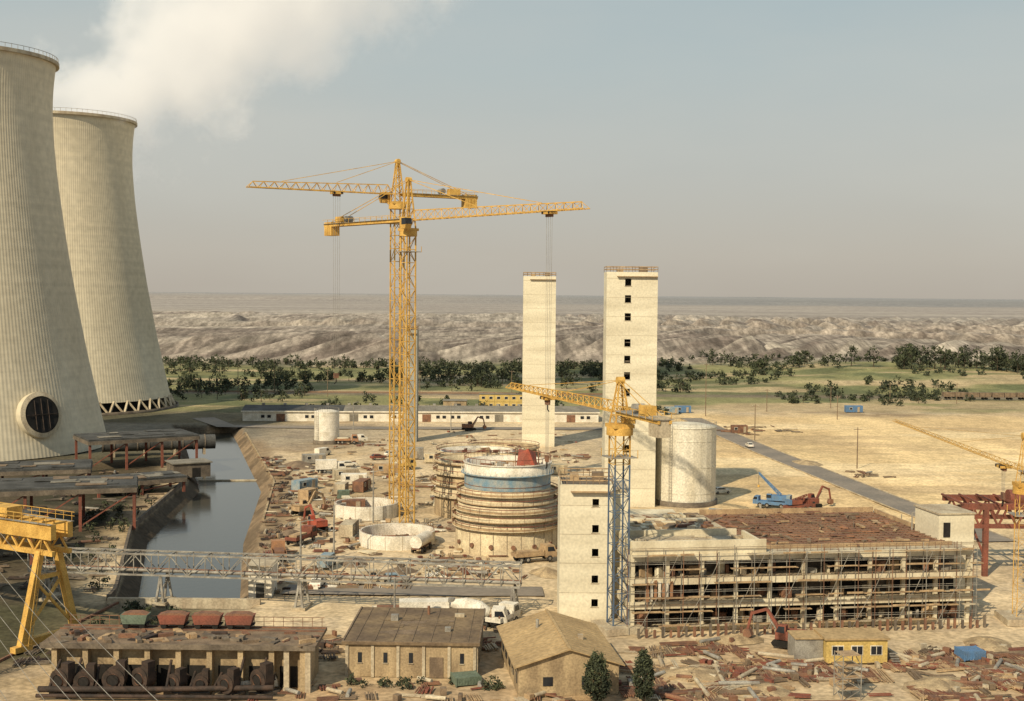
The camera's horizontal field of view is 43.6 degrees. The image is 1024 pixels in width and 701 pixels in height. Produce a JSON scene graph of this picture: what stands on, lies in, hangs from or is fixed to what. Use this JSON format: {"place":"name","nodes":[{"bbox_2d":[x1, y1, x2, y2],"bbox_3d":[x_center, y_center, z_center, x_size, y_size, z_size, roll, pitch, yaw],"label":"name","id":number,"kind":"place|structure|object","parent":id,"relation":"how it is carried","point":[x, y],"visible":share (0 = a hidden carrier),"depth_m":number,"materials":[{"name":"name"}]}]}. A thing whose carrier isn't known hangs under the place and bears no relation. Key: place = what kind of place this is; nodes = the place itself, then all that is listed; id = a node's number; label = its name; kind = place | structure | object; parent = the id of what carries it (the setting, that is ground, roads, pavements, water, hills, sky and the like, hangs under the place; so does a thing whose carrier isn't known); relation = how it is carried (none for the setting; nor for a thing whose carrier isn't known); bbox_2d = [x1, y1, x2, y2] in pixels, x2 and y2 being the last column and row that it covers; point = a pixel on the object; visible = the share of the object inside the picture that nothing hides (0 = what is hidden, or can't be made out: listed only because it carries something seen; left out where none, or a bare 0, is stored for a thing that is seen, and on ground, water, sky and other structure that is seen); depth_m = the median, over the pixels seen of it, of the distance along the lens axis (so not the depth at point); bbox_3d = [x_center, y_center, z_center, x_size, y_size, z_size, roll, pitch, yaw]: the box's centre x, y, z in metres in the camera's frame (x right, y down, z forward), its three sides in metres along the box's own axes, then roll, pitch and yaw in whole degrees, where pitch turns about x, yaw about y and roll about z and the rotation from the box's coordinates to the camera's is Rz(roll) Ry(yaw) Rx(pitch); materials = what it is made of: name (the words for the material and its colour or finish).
{"place":"outdoors","nodes":[
{"label":"outdoors","id":0,"kind":"place"},
{"bbox_2d":[0,459,92,477],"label":"duct","id":1,"kind":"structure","parent":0,"point":[44,468],"depth_m":290.10,"materials":[{"name":"metal"}]},
{"bbox_2d":[139,432,260,597],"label":"canal water","id":2,"kind":"structure","parent":0,"point":[213,516],"depth_m":257.45,"materials":[{"name":"grey liquid"}]},
{"bbox_2d":[193,417,601,429],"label":"site road","id":3,"kind":"structure","parent":0,"point":[214,421],"depth_m":429.85,"materials":[{"name":"grey asphalt"}]},
{"bbox_2d":[282,584,543,595],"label":"yard road","id":4,"kind":"structure","parent":0,"point":[455,591],"depth_m":192.98,"materials":[{"name":"grey asphalt"}]},
{"bbox_2d":[241,403,599,421],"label":"long warehouse","id":5,"kind":"structure","parent":0,"point":[380,413],"depth_m":451.69,"materials":[{"name":"white paint"}]},
{"bbox_2d":[0,292,1023,700],"bbox_3d":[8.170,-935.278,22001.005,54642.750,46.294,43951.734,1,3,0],"label":"ground","id":6,"kind":"structure","parent":0,"point":[920,464],"depth_m":443.22,"materials":[{"name":"beige sand"}]},
{"bbox_2d":[0,502,78,654],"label":"yellow gantry crane","id":7,"kind":"object","parent":6,"relation":"on","point":[47,532],"visible":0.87,"depth_m":161.80,"materials":[{"name":"paint"}]},
{"bbox_2d":[0,41,105,460],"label":"cooling tower","id":8,"kind":"structure","parent":6,"relation":"on","point":[49,404],"depth_m":349.84,"materials":[{"name":"concrete"}]},
{"bbox_2d":[49,660,75,698],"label":"exhaust fan unit","id":9,"kind":"object","parent":6,"relation":"on","point":[66,670],"visible":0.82,"depth_m":141.66,"materials":[{"name":"metal"}]},
{"bbox_2d":[0,474,137,531],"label":"flue duct support platform","id":10,"kind":"structure","parent":6,"relation":"on","point":[80,486],"depth_m":240.67,"materials":[{"name":"metal"}]},
{"bbox_2d":[0,470,164,591],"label":"scrap heap","id":11,"kind":"object","parent":6,"relation":"on","point":[73,576],"visible":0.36,"depth_m":231.57,"materials":[{"name":"metal"}]},
{"bbox_2d":[73,662,95,693],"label":"exhaust fan unit","id":12,"kind":"object","parent":6,"relation":"on","point":[82,677],"visible":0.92,"depth_m":141.95,"materials":[{"name":"metal"}]},
{"bbox_2d":[40,484,181,654],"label":"canal bank bushes","id":13,"kind":"object","parent":6,"relation":"on","point":[134,605],"visible":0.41,"depth_m":228.94,"materials":[{"name":"green plant"}]},
{"bbox_2d":[102,659,127,693],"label":"exhaust fan unit","id":14,"kind":"object","parent":6,"relation":"on","point":[116,674],"visible":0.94,"depth_m":142.13,"materials":[{"name":"metal"}]},
{"bbox_2d":[53,107,178,415],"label":"cooling tower","id":15,"kind":"structure","parent":6,"relation":"on","point":[93,156],"depth_m":474.48,"materials":[{"name":"concrete"}]},
{"bbox_2d":[73,429,199,469],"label":"flue duct support platform","id":16,"kind":"structure","parent":6,"relation":"on","point":[125,438],"depth_m":327.59,"materials":[{"name":"metal"}]},
{"bbox_2d":[97,470,187,497],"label":"flue duct support platform","id":17,"kind":"structure","parent":6,"relation":"on","point":[170,477],"depth_m":286.25,"materials":[{"name":"metal"}]},
{"bbox_2d":[130,659,157,693],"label":"exhaust fan unit","id":18,"kind":"object","parent":6,"relation":"on","point":[145,673],"visible":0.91,"depth_m":142.59,"materials":[{"name":"metal"}]},
{"bbox_2d":[35,657,273,699],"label":"connecting pipework","id":19,"kind":"object","parent":6,"relation":"on","point":[96,688],"visible":0.92,"depth_m":141.23,"materials":[{"name":"metal"}]},
{"bbox_2d":[102,434,215,457],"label":"flue gas duct","id":20,"kind":"object","parent":6,"relation":"on","point":[206,441],"visible":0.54,"depth_m":351.14,"materials":[{"name":"metal"}]},
{"bbox_2d":[163,666,189,694],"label":"exhaust fan unit","id":21,"kind":"object","parent":6,"relation":"on","point":[180,676],"visible":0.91,"depth_m":142.47,"materials":[{"name":"metal"}]},
{"bbox_2d":[51,648,304,692],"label":"buttresses","id":22,"kind":"structure","parent":6,"relation":"on","point":[86,654],"depth_m":144.01,"materials":[{"name":"paint"}]},
{"bbox_2d":[12,631,343,666],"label":"debris pile","id":23,"kind":"object","parent":6,"relation":"on","point":[327,646],"visible":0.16,"depth_m":158.72,"materials":[{"name":"brown wood"}]},
{"bbox_2d":[167,462,210,477],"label":"walls","id":24,"kind":"structure","parent":6,"relation":"on","point":[205,469],"depth_m":310.63,"materials":[{"name":"concrete"}]},
{"bbox_2d":[61,645,318,689],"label":"walls","id":25,"kind":"structure","parent":6,"relation":"on","point":[191,657],"depth_m":145.18,"materials":[{"name":"paint"}]},
{"bbox_2d":[41,624,326,649],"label":"deck","id":26,"kind":"structure","parent":25,"relation":"on","point":[114,638],"depth_m":147.53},
{"bbox_2d":[39,643,314,650],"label":"deck edge","id":27,"kind":"object","parent":26,"relation":"attached to","point":[181,646],"visible":0.93,"depth_m":143.49,"materials":[{"name":"concrete"}]},
{"bbox_2d":[55,628,319,646],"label":"deck clutter","id":28,"kind":"object","parent":26,"relation":"on","point":[155,635],"visible":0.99,"depth_m":146.28,"materials":[{"name":"metal"}]},
{"bbox_2d":[60,624,325,631],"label":"deck rails","id":29,"kind":"object","parent":26,"relation":"on","point":[198,629],"visible":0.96,"depth_m":149.97,"materials":[{"name":"metal"}]},
{"bbox_2d":[120,610,150,628],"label":"freight wagon","id":30,"kind":"object","parent":29,"relation":"on","point":[140,618],"visible":1,"depth_m":149.72,"materials":[{"name":"green paint"}]},
{"bbox_2d":[157,610,189,628],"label":"freight wagon","id":31,"kind":"object","parent":29,"relation":"on","point":[179,618],"visible":1,"depth_m":149.72,"materials":[{"name":"red metal"}]},
{"bbox_2d":[192,611,223,628],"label":"freight wagon","id":32,"kind":"object","parent":29,"relation":"on","point":[212,618],"visible":1,"depth_m":149.71,"materials":[{"name":"red metal"}]},
{"bbox_2d":[224,611,255,629],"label":"freight wagon","id":33,"kind":"object","parent":29,"relation":"on","point":[245,619],"visible":1,"depth_m":149.71,"materials":[{"name":"red metal"}]},
{"bbox_2d":[75,664,297,686],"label":"bunker openings","id":34,"kind":"object","parent":25,"relation":"attached to","point":[162,671],"visible":0.44,"depth_m":145.14,"materials":[{"name":"black"}]},
{"bbox_2d":[106,432,274,608],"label":"canal retaining wall","id":35,"kind":"structure","parent":6,"relation":"on","point":[215,603],"depth_m":184.41,"materials":[{"name":"concrete"}]},
{"bbox_2d":[215,666,245,700],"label":"exhaust fan unit","id":36,"kind":"object","parent":6,"relation":"on","point":[230,679],"visible":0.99,"depth_m":141.41,"materials":[{"name":"metal"}]},
{"bbox_2d":[248,563,276,597],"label":"walls","id":37,"kind":"structure","parent":6,"relation":"on","point":[269,587],"depth_m":188.72,"materials":[{"name":"white paint"}]},
{"bbox_2d":[249,661,279,694],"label":"exhaust fan unit","id":38,"kind":"object","parent":6,"relation":"on","point":[263,674],"visible":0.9,"depth_m":142.22,"materials":[{"name":"metal"}]},
{"bbox_2d":[27,547,521,618],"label":"truss pipe bridge","id":39,"kind":"structure","parent":6,"relation":"on","point":[301,605],"depth_m":183.06,"materials":[{"name":"metal"}]},
{"bbox_2d":[256,456,297,592],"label":"canal bank pipes","id":40,"kind":"object","parent":6,"relation":"on","point":[284,472],"visible":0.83,"depth_m":267.49,"materials":[{"name":"metal"}]},
{"bbox_2d":[284,651,310,692],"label":"deck columns","id":41,"kind":"structure","parent":6,"relation":"on","point":[307,670],"depth_m":143.80,"materials":[{"name":"concrete"}]},
{"bbox_2d":[285,524,317,545],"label":"flatbed truck","id":42,"kind":"object","parent":6,"relation":"on","point":[309,531],"visible":0.93,"depth_m":229.45,"materials":[{"name":"red metal"}]},
{"bbox_2d":[291,491,327,515],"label":"excavator","id":43,"kind":"object","parent":6,"relation":"on","point":[298,509],"visible":0.88,"depth_m":258.53,"materials":[{"name":"brown metal"}]},
{"bbox_2d":[259,458,380,583],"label":"formwork stacks","id":44,"kind":"object","parent":6,"relation":"on","point":[354,542],"visible":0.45,"depth_m":240.50,"materials":[{"name":"brown wood"}]},
{"bbox_2d":[313,407,339,444],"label":"white storage tank","id":45,"kind":"object","parent":6,"relation":"on","point":[326,426],"visible":0.98,"depth_m":380.13,"materials":[{"name":"paint"}]},
{"bbox_2d":[246,159,478,514],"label":"tower crane","id":46,"kind":"object","parent":6,"relation":"on","point":[394,205],"visible":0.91,"depth_m":261.36,"materials":[{"name":"metal"}]},
{"bbox_2d":[334,495,397,520],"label":"circular concrete basin","id":47,"kind":"object","parent":6,"relation":"on","point":[384,508],"visible":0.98,"depth_m":255.02,"materials":[{"name":"white paint"}]},
{"bbox_2d":[172,390,602,394],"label":"railway track","id":48,"kind":"structure","parent":6,"relation":"on","point":[383,392],"depth_m":577.89,"materials":[{"name":"metal"}]},
{"bbox_2d":[359,521,434,550],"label":"circular concrete basin","id":49,"kind":"object","parent":6,"relation":"on","point":[392,536],"visible":0.94,"depth_m":229.05,"materials":[{"name":"white paint"}]},
{"bbox_2d":[404,326,418,441],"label":"concrete stair tower","id":50,"kind":"structure","parent":6,"relation":"on","point":[412,383],"depth_m":387.96,"materials":[{"name":"concrete"}]},
{"bbox_2d":[342,606,485,677],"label":"flat roof workshop","id":51,"kind":"structure","parent":6,"relation":"on","point":[427,642],"depth_m":150.43,"materials":[{"name":"paint"}]},
{"bbox_2d":[168,377,667,414],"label":"railway hedgerow","id":52,"kind":"object","parent":6,"relation":"on","point":[305,389],"visible":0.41,"depth_m":556.60,"materials":[{"name":"green plant"}]},
{"bbox_2d":[410,530,432,552],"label":"tanker trailer","id":53,"kind":"object","parent":6,"relation":"on","point":[422,540],"visible":1,"depth_m":221.69,"materials":[{"name":"white paint"}]},
{"bbox_2d":[344,673,504,690],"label":"weed patch","id":54,"kind":"object","parent":6,"relation":"on","point":[497,685],"visible":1,"depth_m":146.69,"materials":[{"name":"green plant"}]},
{"bbox_2d":[399,598,450,607],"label":"box truck","id":55,"kind":"object","parent":6,"relation":"on","point":[423,602],"visible":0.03,"depth_m":172.89,"materials":[{"name":"white paint"}]},
{"bbox_2d":[162,354,691,392],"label":"distant tree belt","id":56,"kind":"object","parent":6,"relation":"on","point":[477,371],"visible":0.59,"depth_m":670.25,"materials":[{"name":"green plant"}]},
{"bbox_2d":[302,517,556,589],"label":"construction materials","id":57,"kind":"object","parent":6,"relation":"on","point":[440,553],"visible":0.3,"depth_m":209.28,"materials":[{"name":"red metal"}]},
{"bbox_2d":[247,676,656,700],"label":"scrap timber","id":58,"kind":"object","parent":6,"relation":"on","point":[528,696],"visible":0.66,"depth_m":142.74,"materials":[{"name":"wood"}]},
{"bbox_2d":[318,447,591,509],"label":"construction materials","id":59,"kind":"object","parent":6,"relation":"on","point":[426,479],"visible":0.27,"depth_m":315.09,"materials":[{"name":"concrete"}]},
{"bbox_2d":[324,177,589,524],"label":"tower crane","id":60,"kind":"object","parent":6,"relation":"on","point":[405,229],"visible":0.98,"depth_m":243.59,"materials":[{"name":"metal"}]},
{"bbox_2d":[450,670,481,686],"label":"site container","id":61,"kind":"object","parent":6,"relation":"on","point":[464,678],"visible":1,"depth_m":146.94,"materials":[{"name":"green metal"}]},
{"bbox_2d":[431,450,514,518],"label":"absorber vessel","id":62,"kind":"object","parent":6,"relation":"on","point":[448,478],"visible":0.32,"depth_m":257.92,"materials":[{"name":"paint"}]},
{"bbox_2d":[434,442,518,473],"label":"absorber vessel","id":63,"kind":"object","parent":62,"relation":"on","point":[455,448],"visible":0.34,"depth_m":310.40,"materials":[{"name":"white paint"}]},
{"bbox_2d":[448,597,507,628],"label":"concrete mixer truck","id":64,"kind":"object","parent":6,"relation":"on","point":[500,611],"visible":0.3,"depth_m":171.94,"materials":[{"name":"white paint"}]},
{"bbox_2d":[479,393,521,405],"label":"yellow office cabins","id":65,"kind":"object","parent":6,"relation":"on","point":[508,399],"visible":0.69,"depth_m":502.82,"materials":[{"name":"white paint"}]},
{"bbox_2d":[485,600,519,627],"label":"flatbed truck","id":66,"kind":"object","parent":6,"relation":"on","point":[513,609],"visible":0.6,"depth_m":174.03,"materials":[{"name":"white paint"}]},
{"bbox_2d":[467,439,540,456],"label":"absorber vessel","id":67,"kind":"object","parent":6,"relation":"on","point":[530,446],"visible":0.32,"depth_m":342.69,"materials":[{"name":"paint"}]},
{"bbox_2d":[452,447,557,556],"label":"absorber vessel","id":68,"kind":"object","parent":6,"relation":"on","point":[505,504],"visible":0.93,"depth_m":221.19,"materials":[{"name":"concrete"}]},
{"bbox_2d":[511,543,556,562],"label":"flatbed truck","id":69,"kind":"object","parent":6,"relation":"on","point":[548,551],"visible":0.98,"depth_m":215.31,"materials":[{"name":"beige metal"}]},
{"bbox_2d":[497,609,624,696],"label":"gable roof workshop","id":70,"kind":"structure","parent":6,"relation":"on","point":[547,650],"depth_m":145.88,"materials":[{"name":"paint"}]},
{"bbox_2d":[557,468,612,620],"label":"concrete stair tower","id":71,"kind":"structure","parent":6,"relation":"on","point":[582,550],"depth_m":176.28,"materials":[{"name":"beige concrete"}]},
{"bbox_2d":[505,377,674,636],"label":"tower crane","id":72,"kind":"object","parent":6,"relation":"on","point":[659,426],"visible":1,"depth_m":170.94,"materials":[{"name":"metal"}]},
{"bbox_2d":[580,649,611,700],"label":"poplar tree","id":73,"kind":"object","parent":6,"relation":"on","point":[597,687],"visible":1,"depth_m":139.52,"materials":[{"name":"green plant"}]},
{"bbox_2d":[611,481,628,617],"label":"concrete lift shaft","id":74,"kind":"object","parent":6,"relation":"on","point":[618,521],"visible":0.25,"depth_m":178.40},
{"bbox_2d":[630,648,655,700],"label":"poplar tree","id":75,"kind":"object","parent":6,"relation":"on","point":[643,685],"visible":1,"depth_m":139.98,"materials":[{"name":"green plant"}]},
{"bbox_2d":[655,418,716,507],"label":"absorber silo","id":76,"kind":"object","parent":6,"relation":"on","point":[685,467],"visible":0.87,"depth_m":272.59,"materials":[{"name":"concrete"}]},
{"bbox_2d":[659,666,725,681],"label":"sand heap","id":77,"kind":"object","parent":6,"relation":"on","point":[701,674],"visible":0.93,"depth_m":150.81,"materials":[{"name":"sand"}]},
{"bbox_2d":[712,633,763,644],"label":"sand heap","id":78,"kind":"object","parent":6,"relation":"on","point":[740,639],"visible":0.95,"depth_m":166.67,"materials":[{"name":"sand"}]},
{"bbox_2d":[753,472,791,507],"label":"mobile crane","id":79,"kind":"object","parent":6,"relation":"on","point":[778,498],"visible":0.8,"depth_m":272.05,"materials":[{"name":"blue paint"}]},
{"bbox_2d":[743,608,804,647],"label":"excavator","id":80,"kind":"object","parent":6,"relation":"on","point":[781,637],"visible":0.74,"depth_m":164.07,"materials":[{"name":"red metal"}]},
{"bbox_2d":[617,510,967,627],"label":"floor slabs","id":81,"kind":"structure","parent":6,"relation":"on","point":[659,621],"depth_m":178.03,"materials":[{"name":"concrete"}]},
{"bbox_2d":[618,528,953,619],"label":"infill walls","id":82,"kind":"structure","parent":81,"relation":"on","point":[668,538],"depth_m":178.00,"materials":[{"name":"concrete"}]},
{"bbox_2d":[627,507,959,552],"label":"roof formwork","id":83,"kind":"object","parent":81,"relation":"on","point":[796,527],"visible":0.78,"depth_m":192.49,"materials":[{"name":"wood"}]},
{"bbox_2d":[634,556,956,626],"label":"wall clutter","id":84,"kind":"object","parent":81,"relation":"on","point":[724,568],"depth_m":175.90,"materials":[{"name":"metal"}]},
{"bbox_2d":[630,555,970,624],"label":"columns","id":85,"kind":"structure","parent":81,"relation":"on","point":[803,568],"depth_m":175.12,"materials":[{"name":"concrete"}]},
{"bbox_2d":[616,544,972,631],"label":"edge beams","id":86,"kind":"structure","parent":6,"relation":"on","point":[763,602],"depth_m":174.07,"materials":[{"name":"concrete"}]},
{"bbox_2d":[575,343,1023,404],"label":"meadow shrubs","id":87,"kind":"object","parent":6,"relation":"on","point":[906,356],"visible":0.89,"depth_m":718.46,"materials":[{"name":"green plant"}]},
{"bbox_2d":[625,514,989,634],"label":"scaffolding","id":88,"kind":"object","parent":6,"relation":"on","point":[803,580],"visible":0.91,"depth_m":173.47,"materials":[{"name":"metal"}]},
{"bbox_2d":[637,615,985,637],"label":"sheet pile row","id":89,"kind":"object","parent":6,"relation":"on","point":[826,626],"visible":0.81,"depth_m":172.15,"materials":[{"name":"metal"}]},
{"bbox_2d":[615,637,1023,700],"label":"rebar and timber stacks","id":90,"kind":"object","parent":6,"relation":"on","point":[805,670],"visible":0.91,"depth_m":152.82,"materials":[{"name":"wood"}]},
{"bbox_2d":[787,628,900,663],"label":"site office cabin","id":91,"kind":"object","parent":6,"relation":"on","point":[869,645],"visible":0.91,"depth_m":157.58,"materials":[{"name":"metal"}]},
{"bbox_2d":[833,649,861,700],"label":"scaffold stair tower","id":92,"kind":"structure","parent":6,"relation":"on","point":[843,675],"depth_m":143.47,"materials":[{"name":"metal"}]},
{"bbox_2d":[902,676,968,692],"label":"sand heap","id":93,"kind":"object","parent":6,"relation":"on","point":[940,683],"visible":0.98,"depth_m":147.92,"materials":[{"name":"sand"}]},
{"bbox_2d":[914,504,975,609],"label":"stair head","id":94,"kind":"object","parent":6,"relation":"on","point":[953,523],"visible":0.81,"depth_m":184.34},
{"bbox_2d":[893,419,1023,626],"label":"tower crane","id":95,"kind":"object","parent":6,"relation":"on","point":[1012,617],"visible":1,"depth_m":179.14,"materials":[{"name":"metal"}]},
{"bbox_2d":[954,645,985,661],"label":"site container","id":96,"kind":"object","parent":6,"relation":"on","point":[974,652],"visible":1,"depth_m":158.77,"materials":[{"name":"blue metal"}]},
{"bbox_2d":[941,489,1023,576],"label":"red steel pipe rack","id":97,"kind":"object","parent":6,"relation":"on","point":[985,507],"visible":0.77,"depth_m":207.30,"materials":[{"name":"red metal"}]},
{"bbox_2d":[963,636,1011,651],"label":"sand heap","id":98,"kind":"object","parent":6,"relation":"on","point":[987,643],"visible":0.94,"depth_m":164.97,"materials":[{"name":"sand"}]},
{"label":"power line pylon","id":99,"kind":"object","parent":6,"relation":"on","visible":0},
{"bbox_2d":[0,533,157,700],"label":"overhead power cables","id":100,"kind":"object","parent":99,"relation":"attached to","point":[59,642],"visible":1,"depth_m":111.07,"materials":[{"name":"metal"}]},
{"bbox_2d":[0,0,1023,298],"label":"sky","id":101,"kind":"structure","parent":0,"point":[728,148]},
{"bbox_2d":[522,272,555,446],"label":"concrete stair tower","id":102,"kind":"structure","parent":0,"point":[538,418],"depth_m":378.27,"materials":[{"name":"beige concrete"}]},
{"bbox_2d":[602,266,657,506],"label":"concrete stair tower","id":103,"kind":"structure","parent":0,"point":[630,328],"depth_m":271.28,"materials":[{"name":"beige concrete"}]},
{"bbox_2d":[680,418,1017,541],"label":"access road","id":104,"kind":"structure","parent":0,"point":[885,498],"depth_m":316.61,"materials":[{"name":"grey asphalt"}]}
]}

